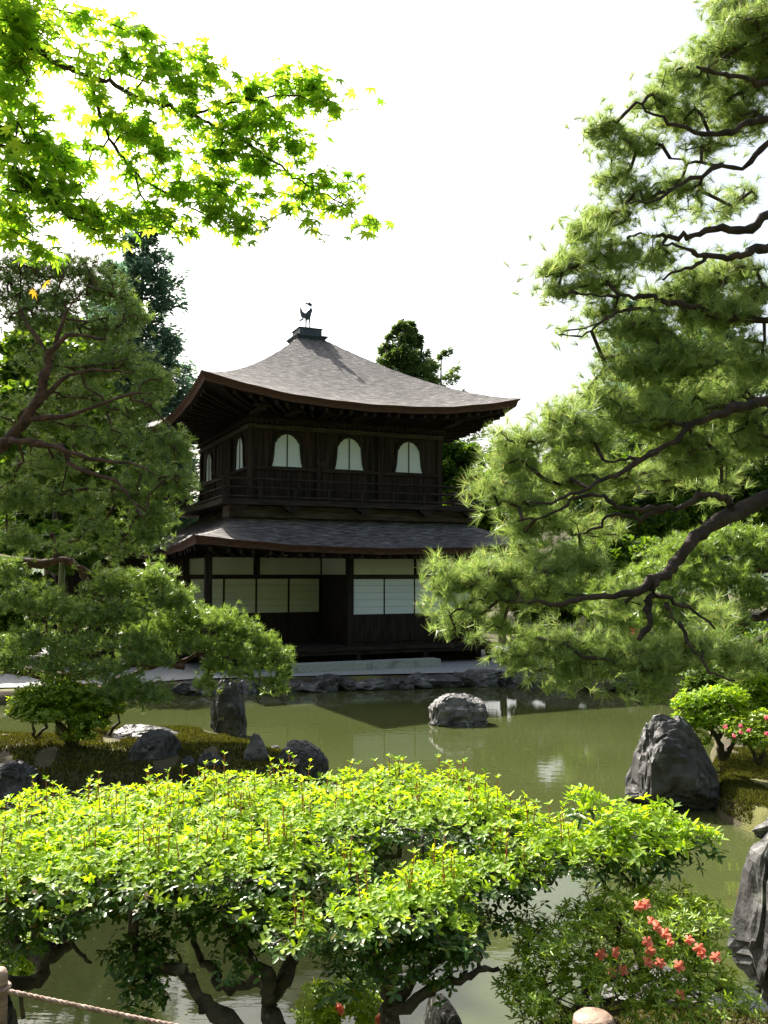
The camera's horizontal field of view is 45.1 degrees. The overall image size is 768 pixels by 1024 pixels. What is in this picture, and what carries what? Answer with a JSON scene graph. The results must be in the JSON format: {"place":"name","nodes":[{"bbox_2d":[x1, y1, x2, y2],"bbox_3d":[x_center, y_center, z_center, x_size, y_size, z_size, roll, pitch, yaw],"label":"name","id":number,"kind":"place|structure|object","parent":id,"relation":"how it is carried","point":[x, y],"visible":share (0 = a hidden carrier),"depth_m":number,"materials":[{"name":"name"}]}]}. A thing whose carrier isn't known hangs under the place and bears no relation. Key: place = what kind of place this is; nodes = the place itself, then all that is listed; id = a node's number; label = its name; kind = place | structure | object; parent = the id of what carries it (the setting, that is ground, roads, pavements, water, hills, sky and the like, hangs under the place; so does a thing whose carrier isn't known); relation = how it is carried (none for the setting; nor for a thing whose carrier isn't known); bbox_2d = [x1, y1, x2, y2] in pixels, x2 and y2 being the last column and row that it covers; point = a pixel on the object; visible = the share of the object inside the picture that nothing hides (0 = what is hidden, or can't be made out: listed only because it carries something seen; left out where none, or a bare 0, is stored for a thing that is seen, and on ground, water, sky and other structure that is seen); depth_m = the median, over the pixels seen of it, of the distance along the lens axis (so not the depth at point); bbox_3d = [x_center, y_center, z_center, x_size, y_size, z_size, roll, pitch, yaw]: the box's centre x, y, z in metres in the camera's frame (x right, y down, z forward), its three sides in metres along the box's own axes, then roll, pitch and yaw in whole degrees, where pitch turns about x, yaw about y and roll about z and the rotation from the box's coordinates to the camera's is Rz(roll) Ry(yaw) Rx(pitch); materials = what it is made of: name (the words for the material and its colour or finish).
{"place":"outdoors","nodes":[
{"label":"outdoors","id":0,"kind":"place"},
{"bbox_2d":[0,646,570,686],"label":"sand terrace","id":1,"kind":"structure","parent":0,"point":[188,672],"depth_m":22.61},
{"bbox_2d":[286,657,440,673],"bbox_3d":[-0.462,3.855,23.174,4.000,0.245,0.470,2,-4,-24],"label":"step stone","id":2,"kind":"object","parent":1,"relation":"on","point":[333,666],"visible":0.68,"depth_m":22.98,"materials":[{"name":"stone"}]},
{"bbox_2d":[505,618,584,669],"bbox_3d":[4.070,3.325,23.295,2.170,1.300,1.668,0,-4,0],"label":"garden bush","id":3,"kind":"object","parent":1,"relation":"on","point":[568,625],"visible":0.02,"depth_m":23.31,"materials":[{"name":"green plant"}]},
{"bbox_2d":[506,573,602,628],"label":"broad tree","id":4,"kind":"object","parent":1,"relation":"on","point":[565,613],"visible":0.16,"depth_m":26.35,"materials":[{"name":"green plant"}]},
{"bbox_2d":[0,686,767,1023],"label":"pond water","id":5,"kind":"structure","parent":0,"point":[536,742],"depth_m":12.31,"materials":[{"name":"liquid"}]},
{"bbox_2d":[83,784,137,798],"bbox_3d":[-3.277,3.369,11.204,0.695,0.157,0.502,0,-4,0],"label":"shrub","id":6,"kind":"object","parent":5,"relation":"on","point":[103,786],"visible":0.23,"depth_m":11.09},
{"bbox_2d":[126,729,181,761],"bbox_3d":[-2.922,3.110,11.815,0.705,0.690,0.492,0,-4,0],"label":"island rock","id":7,"kind":"object","parent":5,"relation":"on","point":[156,744],"visible":0.47,"depth_m":11.67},
{"bbox_2d":[177,755,194,765],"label":"island rock","id":8,"kind":"object","parent":5,"relation":"on","point":[188,758],"visible":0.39,"depth_m":11.49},
{"bbox_2d":[197,752,223,766],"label":"island rock","id":9,"kind":"object","parent":5,"relation":"in","point":[208,756],"visible":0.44,"depth_m":11.53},
{"bbox_2d":[210,679,246,737],"bbox_3d":[-2.567,3.291,15.174,0.620,1.118,0.484,0,-4,0],"label":"standing stone","id":10,"kind":"object","parent":5,"relation":"in","point":[227,713],"visible":0.77,"depth_m":15.02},
{"bbox_2d":[428,692,487,726],"bbox_3d":[1.317,3.599,16.572,1.072,0.707,0.846,0,-4,0],"label":"pond rock","id":11,"kind":"object","parent":5,"relation":"in","point":[459,709],"visible":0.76,"depth_m":16.27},
{"bbox_2d":[0,592,767,1023],"bbox_3d":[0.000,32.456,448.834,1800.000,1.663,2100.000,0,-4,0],"label":"ground","id":12,"kind":"structure","parent":0,"point":[44,756],"depth_m":11.54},
{"bbox_2d":[0,966,7,1023],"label":"fence post","id":13,"kind":"object","parent":12,"relation":"on","point":[4,995],"visible":0.9,"depth_m":2.67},
{"bbox_2d":[0,981,177,1023],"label":"fence rope","id":14,"kind":"object","parent":13,"relation":"attached to","point":[81,1006],"visible":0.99,"depth_m":2.64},
{"bbox_2d":[7,994,17,1023],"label":"bank stone","id":15,"kind":"object","parent":12,"relation":"on","point":[11,1016],"visible":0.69,"depth_m":3.19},
{"bbox_2d":[0,514,36,607],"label":"broad tree","id":16,"kind":"object","parent":12,"relation":"on","point":[4,551],"visible":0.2,"depth_m":23.64,"materials":[{"name":"green plant"}]},
{"bbox_2d":[0,759,38,799],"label":"island rock","id":17,"kind":"object","parent":12,"relation":"on","point":[15,777],"visible":0.62,"depth_m":11.04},
{"bbox_2d":[0,569,53,656],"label":"broad tree","id":18,"kind":"object","parent":12,"relation":"on","point":[9,619],"visible":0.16,"depth_m":24.91,"materials":[{"name":"green plant"}]},
{"bbox_2d":[0,911,70,1019],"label":"azalea bush","id":19,"kind":"object","parent":12,"relation":"on","point":[24,964],"visible":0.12,"depth_m":4.40,"materials":[{"name":"green plant"}]},
{"bbox_2d":[0,464,91,575],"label":"broad tree","id":20,"kind":"object","parent":12,"relation":"on","point":[65,518],"visible":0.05,"depth_m":28.73,"materials":[{"name":"green plant"}]},
{"bbox_2d":[0,315,117,574],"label":"broad tree","id":21,"kind":"object","parent":12,"relation":"on","point":[3,353],"visible":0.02,"depth_m":31.90,"materials":[{"name":"green plant"}]},
{"bbox_2d":[55,562,64,734],"bbox_3d":[-4.529,2.168,12.926,0.089,2.922,0.088,0,-4,0],"label":"support pole","id":22,"kind":"object","parent":12,"relation":"on","point":[61,577],"visible":0.26,"depth_m":12.97,"materials":[{"name":"brown wood"}]},
{"bbox_2d":[4,673,128,745],"bbox_3d":[-4.203,2.697,12.214,1.647,1.149,0.910,0,-4,0],"label":"leafy shrub","id":23,"kind":"object","parent":12,"relation":"on","point":[70,698],"visible":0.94,"depth_m":12.10,"materials":[{"name":"green plant"}]},
{"bbox_2d":[29,518,104,664],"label":"broad tree","id":24,"kind":"object","parent":12,"relation":"on","point":[55,526],"visible":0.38,"depth_m":23.58,"materials":[{"name":"green plant"}]},
{"bbox_2d":[0,328,139,522],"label":"broad tree","id":25,"kind":"object","parent":12,"relation":"on","point":[7,385],"visible":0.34,"depth_m":26.44,"materials":[{"name":"green plant"}]},
{"bbox_2d":[0,771,182,991],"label":"clipped shrub","id":26,"kind":"object","parent":12,"relation":"on","point":[52,860],"visible":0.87,"depth_m":3.27,"materials":[{"name":"green plant"}]},
{"bbox_2d":[0,532,200,712],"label":"pine tree","id":27,"kind":"object","parent":12,"relation":"on","point":[83,614],"visible":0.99,"depth_m":12.58,"materials":[{"name":"green plant"}]},
{"bbox_2d":[0,241,203,569],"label":"pine tree","id":28,"kind":"object","parent":12,"relation":"on","point":[151,532],"visible":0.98,"depth_m":12.78,"materials":[{"name":"green plant"}]},
{"bbox_2d":[79,414,131,526],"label":"broad tree","id":29,"kind":"object","parent":12,"relation":"on","point":[100,483],"visible":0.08,"depth_m":30.67,"materials":[{"name":"green plant"}]},
{"bbox_2d":[82,500,154,558],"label":"broad tree","id":30,"kind":"object","parent":12,"relation":"on","point":[114,513],"visible":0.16,"depth_m":32.31,"materials":[{"name":"green plant"}]},
{"bbox_2d":[79,257,194,526],"bbox_3d":[-11.442,-2.831,38.314,6.796,15.601,6.880,-2,-4,22],"label":"cedar tree","id":31,"kind":"object","parent":12,"relation":"on","point":[111,261],"depth_m":38.36,"materials":[{"name":"plant"}]},
{"bbox_2d":[79,207,199,537],"bbox_3d":[-9.518,-3.631,36.194,7.087,16.938,7.197,3,-5,-35],"label":"cedar tree","id":32,"kind":"object","parent":12,"relation":"on","point":[166,340],"visible":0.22,"depth_m":36.00,"materials":[{"name":"plant"}]},
{"bbox_2d":[113,724,177,738],"bbox_3d":[-3.356,3.159,12.948,1.020,0.377,0.734,0,-4,0],"label":"island rock","id":33,"kind":"object","parent":12,"relation":"on","point":[135,730],"visible":0.37,"depth_m":12.86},
{"bbox_2d":[122,437,195,535],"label":"broad tree","id":34,"kind":"object","parent":12,"relation":"on","point":[141,453],"visible":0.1,"depth_m":34.65,"materials":[{"name":"green plant"}]},
{"bbox_2d":[171,680,196,694],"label":"shore stone","id":35,"kind":"object","parent":12,"relation":"on","point":[182,688],"visible":0.27,"depth_m":20.45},
{"bbox_2d":[75,597,295,728],"bbox_3d":[-2.907,2.261,13.084,3.613,2.266,0.969,-1,-4,10],"label":"pine tree","id":36,"kind":"object","parent":12,"relation":"on","point":[221,618],"visible":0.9,"depth_m":12.84,"materials":[{"name":"green plant"}]},
{"bbox_2d":[0,0,395,299],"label":"maple tree","id":37,"kind":"object","parent":12,"relation":"on","point":[25,24],"visible":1,"depth_m":2.65,"materials":[{"name":"green plant"}]},
{"bbox_2d":[189,684,217,695],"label":"shore stone","id":38,"kind":"object","parent":12,"relation":"on","point":[192,691],"visible":0.41,"depth_m":20.32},
{"bbox_2d":[93,750,351,1023],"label":"clipped shrub","id":39,"kind":"object","parent":12,"relation":"on","point":[198,854],"visible":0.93,"depth_m":3.24,"materials":[{"name":"green plant"}]},
{"bbox_2d":[234,676,266,694],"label":"shore stone","id":40,"kind":"object","parent":12,"relation":"on","point":[246,688],"visible":0.3,"depth_m":20.66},
{"bbox_2d":[244,733,268,760],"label":"island rock","id":41,"kind":"object","parent":12,"relation":"on","point":[256,748],"visible":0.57,"depth_m":11.72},
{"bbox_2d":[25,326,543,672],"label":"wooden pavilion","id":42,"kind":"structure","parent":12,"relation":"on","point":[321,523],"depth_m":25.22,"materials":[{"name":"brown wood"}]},
{"bbox_2d":[205,450,212,481],"bbox_3d":[-5.435,-1.446,28.754,0.043,0.960,0.976,2,-4,-24],"label":"bell window","id":43,"kind":"structure","parent":42,"relation":"in","point":[209,458],"depth_m":28.76,"materials":[{"name":"paper"}]},
{"bbox_2d":[216,447,219,498],"bbox_3d":[-4.965,-1.027,27.685,0.029,1.830,0.360,2,-4,-24],"label":"side door","id":44,"kind":"structure","parent":42,"relation":"in","point":[218,448],"depth_m":27.65,"materials":[{"name":"brown wood"}]},
{"bbox_2d":[219,445,222,498],"bbox_3d":[-4.798,-1.052,27.311,0.029,1.830,0.360,2,-4,-24],"label":"side door","id":45,"kind":"structure","parent":42,"relation":"in","point":[221,447],"depth_m":27.29,"materials":[{"name":"brown wood"}]},
{"bbox_2d":[223,443,226,474],"bbox_3d":[-4.631,-1.077,26.938,0.029,1.830,0.360,2,-4,-24],"label":"side door","id":46,"kind":"structure","parent":42,"relation":"in","point":[224,445],"depth_m":26.94,"materials":[{"name":"brown wood"}]},
{"bbox_2d":[226,442,228,497],"bbox_3d":[-4.465,-1.102,26.564,0.029,1.830,0.360,2,-4,-24],"label":"side door","id":47,"kind":"structure","parent":42,"relation":"in","point":[227,459],"depth_m":26.61,"materials":[{"name":"brown wood"}]},
{"bbox_2d":[234,434,244,470],"bbox_3d":[-3.973,-1.666,25.471,0.043,0.960,0.976,2,-4,-24],"label":"bell window","id":48,"kind":"structure","parent":42,"relation":"in","point":[239,447],"depth_m":25.45,"materials":[{"name":"paper"}]},
{"bbox_2d":[270,431,303,466],"bbox_3d":[-2.607,-1.700,24.960,0.976,0.960,0.043,2,-4,-24],"label":"bell window","id":49,"kind":"structure","parent":42,"relation":"in","point":[286,451],"depth_m":24.97,"materials":[{"name":"paper"}]},
{"bbox_2d":[299,301,312,326],"bbox_3d":[-2.414,-6.052,28.577,0.421,0.925,0.207,1,-4,-12],"label":"phoenix statue","id":50,"kind":"object","parent":42,"relation":"on","point":[306,316],"visible":0.9,"depth_m":28.53,"materials":[{"name":"brown metal"}]},
{"bbox_2d":[322,578,344,643],"bbox_3d":[-1.362,2.696,25.434,0.027,1.740,1.940,2,-4,-24],"label":"side door","id":51,"kind":"structure","parent":42,"relation":"in","point":[333,589],"depth_m":25.45,"materials":[{"name":"brown wood"}]},
{"bbox_2d":[333,435,365,470],"bbox_3d":[-0.959,-1.651,25.695,0.976,0.960,0.043,2,-4,-24],"label":"bell window","id":52,"kind":"structure","parent":42,"relation":"in","point":[349,455],"depth_m":25.70,"materials":[{"name":"paper"}]},
{"bbox_2d":[393,439,423,472],"bbox_3d":[0.709,-1.601,26.433,0.976,0.960,0.043,2,-4,-24],"label":"bell window","id":53,"kind":"structure","parent":42,"relation":"in","point":[408,454],"depth_m":26.44,"materials":[{"name":"paper"}]},
{"bbox_2d":[279,680,303,692],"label":"shore stone","id":54,"kind":"object","parent":12,"relation":"on","point":[295,684],"visible":0.38,"depth_m":20.79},
{"bbox_2d":[277,739,328,785],"bbox_3d":[-1.057,3.240,11.757,0.724,0.710,0.464,0,-4,0],"label":"island rock","id":55,"kind":"object","parent":12,"relation":"on","point":[304,751],"visible":0.52,"depth_m":11.59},
{"bbox_2d":[294,981,314,1023],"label":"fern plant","id":56,"kind":"object","parent":12,"relation":"on","point":[307,1005],"visible":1,"depth_m":3.73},
{"bbox_2d":[298,682,325,691],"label":"shore stone","id":57,"kind":"object","parent":12,"relation":"on","point":[306,687],"visible":0.48,"depth_m":20.89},
{"bbox_2d":[312,673,342,691],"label":"shore stone","id":58,"kind":"object","parent":12,"relation":"on","point":[329,682],"visible":0.74,"depth_m":20.99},
{"bbox_2d":[288,975,383,1023],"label":"azalea bush","id":59,"kind":"object","parent":12,"relation":"on","point":[365,1006],"visible":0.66,"depth_m":3.80,"materials":[{"name":"green plant"}]},
{"bbox_2d":[338,677,357,690],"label":"shore stone","id":60,"kind":"object","parent":12,"relation":"on","point":[347,684],"visible":0.59,"depth_m":21.12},
{"bbox_2d":[356,678,385,689],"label":"shore stone","id":61,"kind":"object","parent":12,"relation":"on","point":[373,684],"visible":0.72,"depth_m":21.31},
{"bbox_2d":[0,725,767,1023],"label":"moss","id":62,"kind":"object","parent":12,"relation":"on","point":[740,771],"visible":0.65,"depth_m":11.58,"materials":[{"name":"plant"}]},
{"bbox_2d":[490,876,765,1023],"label":"azalea bush","id":63,"kind":"object","parent":62,"relation":"on","point":[598,973],"visible":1,"depth_m":3.31,"materials":[{"name":"green plant"}]},
{"bbox_2d":[668,683,751,761],"bbox_3d":[3.910,2.525,11.115,1.077,0.949,0.712,0,-4,0],"label":"leafy shrub","id":64,"kind":"object","parent":62,"relation":"on","point":[720,702],"visible":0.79,"depth_m":11.05,"materials":[{"name":"green plant"}]},
{"bbox_2d":[715,707,767,765],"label":"azalea bush","id":65,"kind":"object","parent":62,"relation":"on","point":[751,732],"visible":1,"depth_m":10.67,"materials":[{"name":"green plant"}]},
{"bbox_2d":[716,667,767,749],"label":"leafy shrub","id":66,"kind":"object","parent":62,"relation":"on","point":[757,688],"visible":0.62,"depth_m":12.20,"materials":[{"name":"green plant"}]},
{"bbox_2d":[383,677,402,689],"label":"shore stone","id":67,"kind":"object","parent":12,"relation":"on","point":[392,683],"visible":0.58,"depth_m":21.36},
{"bbox_2d":[398,677,414,689],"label":"shore stone","id":68,"kind":"object","parent":12,"relation":"on","point":[407,684],"visible":0.78,"depth_m":21.36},
{"bbox_2d":[406,672,432,688],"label":"shore stone","id":69,"kind":"object","parent":12,"relation":"on","point":[420,681],"visible":0.59,"depth_m":21.53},
{"bbox_2d":[375,318,468,501],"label":"fir tree","id":70,"kind":"object","parent":12,"relation":"on","point":[404,358],"visible":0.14,"depth_m":46.04,"materials":[{"name":"plant"}]},
{"bbox_2d":[258,753,602,1023],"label":"clipped shrub","id":71,"kind":"object","parent":12,"relation":"on","point":[436,894],"visible":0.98,"depth_m":3.33,"materials":[{"name":"green plant"}]},
{"bbox_2d":[424,993,461,1023],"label":"bank stone","id":72,"kind":"object","parent":12,"relation":"on","point":[446,1013],"visible":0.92,"depth_m":3.67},
{"bbox_2d":[426,674,464,687],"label":"shore stone","id":73,"kind":"object","parent":12,"relation":"on","point":[444,681],"visible":0.69,"depth_m":21.69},
{"bbox_2d":[430,346,495,471],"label":"fir tree","id":74,"kind":"object","parent":12,"relation":"on","point":[450,375],"visible":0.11,"depth_m":47.66,"materials":[{"name":"plant"}]},
{"bbox_2d":[442,439,486,505],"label":"broad tree","id":75,"kind":"object","parent":12,"relation":"on","point":[457,457],"visible":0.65,"depth_m":33.63,"materials":[{"name":"green plant"}]},
{"bbox_2d":[453,671,478,686],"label":"shore stone","id":76,"kind":"object","parent":12,"relation":"on","point":[468,680],"visible":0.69,"depth_m":21.82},
{"bbox_2d":[442,499,505,636],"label":"broad tree","id":77,"kind":"object","parent":12,"relation":"on","point":[483,523],"visible":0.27,"depth_m":34.26,"materials":[{"name":"green plant"}]},
{"bbox_2d":[464,669,501,686],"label":"shore stone","id":78,"kind":"object","parent":12,"relation":"on","point":[486,677],"visible":0.62,"depth_m":21.92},
{"bbox_2d":[498,671,515,686],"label":"shore stone","id":79,"kind":"object","parent":12,"relation":"on","point":[503,681],"visible":0.3,"depth_m":21.93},
{"bbox_2d":[489,524,531,645],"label":"broad tree","id":80,"kind":"object","parent":12,"relation":"on","point":[504,637],"visible":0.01,"depth_m":30.62,"materials":[{"name":"green plant"}]},
{"bbox_2d":[476,447,547,633],"bbox_3d":[5.234,0.948,35.975,4.058,7.524,3.035,0,-4,0],"label":"broad tree","id":81,"kind":"object","parent":12,"relation":"on","point":[505,517],"visible":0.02,"depth_m":35.62,"materials":[{"name":"green plant"}]},
{"bbox_2d":[507,669,539,687],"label":"shore stone","id":82,"kind":"object","parent":12,"relation":"on","point":[513,681],"visible":0.41,"depth_m":21.85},
{"bbox_2d":[528,671,549,687],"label":"shore stone","id":83,"kind":"object","parent":12,"relation":"on","point":[533,684],"visible":0.18,"depth_m":21.65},
{"bbox_2d":[551,536,590,559],"bbox_3d":[6.396,2.346,27.910,2.796,3.528,2.204,0,-4,0],"label":"garden bush","id":84,"kind":"object","parent":12,"relation":"on","point":[575,544],"visible":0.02,"depth_m":27.92,"materials":[{"name":"green plant"}]},
{"bbox_2d":[536,433,638,629],"bbox_3d":[7.268,0.549,32.945,4.086,7.554,3.291,0,-4,0],"label":"broad tree","id":85,"kind":"object","parent":12,"relation":"on","point":[602,507],"visible":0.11,"depth_m":32.64,"materials":[{"name":"green plant"}]},
{"bbox_2d":[410,0,767,708],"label":"pine tree","id":86,"kind":"object","parent":12,"relation":"on","point":[726,52],"visible":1,"depth_m":8.01,"materials":[{"name":"green plant"}]},
{"bbox_2d":[575,673,603,690],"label":"shore stone","id":87,"kind":"object","parent":12,"relation":"on","point":[590,687],"visible":0.21,"depth_m":21.20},
{"bbox_2d":[570,618,610,672],"bbox_3d":[5.118,3.217,22.331,2.176,1.333,1.560,0,-4,0],"label":"garden bush","id":88,"kind":"object","parent":12,"relation":"on","point":[587,629],"visible":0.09,"depth_m":22.18,"materials":[{"name":"green plant"}]},
{"bbox_2d":[573,1007,614,1023],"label":"fence post","id":89,"kind":"object","parent":12,"relation":"on","point":[589,1015],"visible":1,"depth_m":2.60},
{"bbox_2d":[600,674,631,691],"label":"shore stone","id":90,"kind":"object","parent":12,"relation":"on","point":[607,684],"visible":0.3,"depth_m":20.92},
{"bbox_2d":[573,531,672,628],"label":"broad tree","id":91,"kind":"object","parent":12,"relation":"on","point":[624,550],"visible":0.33,"depth_m":24.25,"materials":[{"name":"green plant"}]},
{"bbox_2d":[552,287,736,592],"bbox_3d":[11.315,-2.706,40.307,8.843,14.592,8.455,0,-4,0],"label":"cedar tree","id":92,"kind":"object","parent":12,"relation":"on","point":[629,304],"visible":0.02,"depth_m":39.02,"materials":[{"name":"plant"}]},
{"bbox_2d":[583,964,713,1010],"bbox_3d":[1.119,2.067,3.917,0.553,0.200,0.307,0,-4,0],"label":"bank stone","id":93,"kind":"object","parent":12,"relation":"on","point":[607,998],"visible":0.1,"depth_m":3.85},
{"bbox_2d":[562,783,729,980],"bbox_3d":[1.022,1.546,3.841,0.746,0.833,0.575,2,-4,-25],"label":"leafy shrub","id":94,"kind":"object","parent":93,"relation":"on","point":[611,838],"visible":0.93,"depth_m":3.78,"materials":[{"name":"green plant"}]},
{"bbox_2d":[601,431,719,633],"bbox_3d":[9.252,0.617,30.944,4.140,6.971,3.217,0,-4,0],"label":"broad tree","id":95,"kind":"object","parent":12,"relation":"on","point":[656,525],"visible":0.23,"depth_m":30.44,"materials":[{"name":"green plant"}]},
{"bbox_2d":[574,513,767,645],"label":"pine tree","id":96,"kind":"object","parent":12,"relation":"on","point":[751,551],"visible":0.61,"depth_m":13.52,"materials":[{"name":"green plant"}]},
{"bbox_2d":[625,714,720,809],"bbox_3d":[3.344,2.980,10.762,1.013,1.268,0.849,0,-4,0],"label":"bank boulder","id":97,"kind":"object","parent":12,"relation":"on","point":[671,760],"visible":0.88,"depth_m":10.47,"materials":[{"name":"stone"}]},
{"bbox_2d":[639,290,767,602],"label":"cedar tree","id":98,"kind":"object","parent":12,"relation":"on","point":[762,393],"depth_m":40.84,"materials":[{"name":"plant"}]},
{"bbox_2d":[663,329,756,591],"bbox_3d":[11.781,-1.275,34.385,3.767,11.166,4.560,-4,-5,44],"label":"broad tree","id":99,"kind":"object","parent":12,"relation":"on","point":[718,376],"visible":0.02,"depth_m":33.83,"materials":[{"name":"green plant"}]},
{"bbox_2d":[677,660,767,691],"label":"garden bush","id":100,"kind":"object","parent":12,"relation":"on","point":[698,683],"visible":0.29,"depth_m":15.64,"materials":[{"name":"green plant"}]},
{"bbox_2d":[700,414,767,627],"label":"broad tree","id":101,"kind":"object","parent":12,"relation":"on","point":[761,485],"visible":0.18,"depth_m":31.38,"materials":[{"name":"green plant"}]},
{"bbox_2d":[725,621,767,641],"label":"garden bush","id":102,"kind":"object","parent":12,"relation":"on","point":[761,623],"visible":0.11,"depth_m":18.59,"materials":[{"name":"green plant"}]},
{"bbox_2d":[727,833,767,1005],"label":"edge rock","id":103,"kind":"object","parent":12,"relation":"on","point":[748,944],"visible":0.96,"depth_m":4.32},
{"bbox_2d":[736,627,767,677],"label":"garden bush","id":104,"kind":"object","parent":12,"relation":"on","point":[765,645],"visible":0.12,"depth_m":17.65,"materials":[{"name":"green plant"}]},
{"bbox_2d":[752,817,767,837],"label":"bank stone","id":105,"kind":"object","parent":12,"relation":"on","point":[760,830],"visible":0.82,"depth_m":9.30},
{"bbox_2d":[0,0,767,561],"label":"sky","id":106,"kind":"structure","parent":0,"point":[468,151],"materials":[{"name":"white"}]},
{"bbox_2d":[19,566,767,593],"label":"wooded hills","id":107,"kind":"structure","parent":0,"point":[42,571],"depth_m":82.04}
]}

